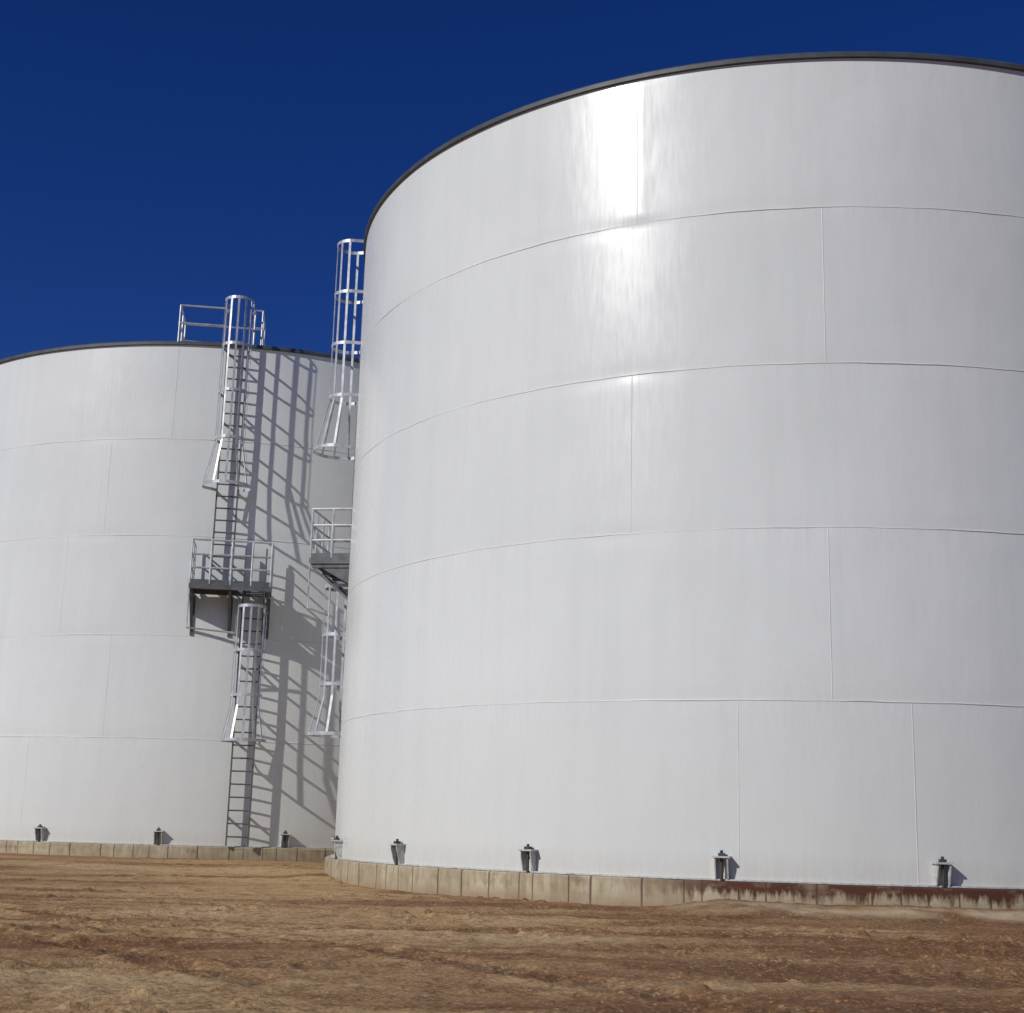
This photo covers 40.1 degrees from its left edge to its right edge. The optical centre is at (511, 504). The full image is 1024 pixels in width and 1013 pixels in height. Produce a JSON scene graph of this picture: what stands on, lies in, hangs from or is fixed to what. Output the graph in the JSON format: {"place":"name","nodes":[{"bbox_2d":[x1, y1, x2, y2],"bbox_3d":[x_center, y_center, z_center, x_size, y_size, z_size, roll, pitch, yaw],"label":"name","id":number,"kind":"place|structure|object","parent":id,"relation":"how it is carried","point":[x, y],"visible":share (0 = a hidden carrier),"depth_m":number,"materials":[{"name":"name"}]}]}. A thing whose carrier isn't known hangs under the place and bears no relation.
{"place":"outdoors","nodes":[
{"label":"outdoors","id":0,"kind":"place"},
{"bbox_2d":[0,853,1023,1012],"bbox_3d":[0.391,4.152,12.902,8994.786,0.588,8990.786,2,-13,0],"label":"ground","id":1,"kind":"structure","parent":0,"point":[91,934],"depth_m":11.76,"materials":[{"name":"brown soil"}]},
{"bbox_2d":[0,840,333,861],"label":"wall","id":2,"kind":"structure","parent":1,"relation":"on","point":[179,852],"depth_m":32.54,"materials":[{"name":"concrete"}]},
{"bbox_2d":[0,341,359,848],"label":"storage tank","id":3,"kind":"object","parent":2,"relation":"on","point":[116,679],"visible":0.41,"depth_m":34.19,"materials":[{"name":"white metal"}]},
{"bbox_2d":[177,295,274,845],"bbox_3d":[-7.150,1.480,34.221,2.850,13.245,2.744,3,-13,-8],"label":"caged ladder","id":4,"kind":"object","parent":3,"relation":"attached to","point":[230,588],"visible":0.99,"depth_m":33.49,"materials":[{"name":"metal"}]},
{"bbox_2d":[324,855,1023,909],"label":"wall","id":5,"kind":"structure","parent":1,"relation":"on","point":[610,890],"depth_m":19.29,"materials":[{"name":"concrete"}]},
{"bbox_2d":[330,51,1023,888],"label":"storage tank","id":6,"kind":"object","parent":5,"relation":"on","point":[688,513],"visible":1,"depth_m":20.80,"materials":[{"name":"white metal"}]},
{"bbox_2d":[306,239,364,737],"bbox_3d":[-2.989,0.592,29.854,2.744,13.245,2.380,0,-13,8],"label":"caged ladder","id":7,"kind":"object","parent":6,"relation":"attached to","point":[333,565],"visible":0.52,"depth_m":30.06,"materials":[{"name":"metal"}]},
{"bbox_2d":[0,0,1023,358],"label":"sky","id":8,"kind":"structure","parent":0,"point":[157,157],"materials":[{"name":"blue"}]}
]}

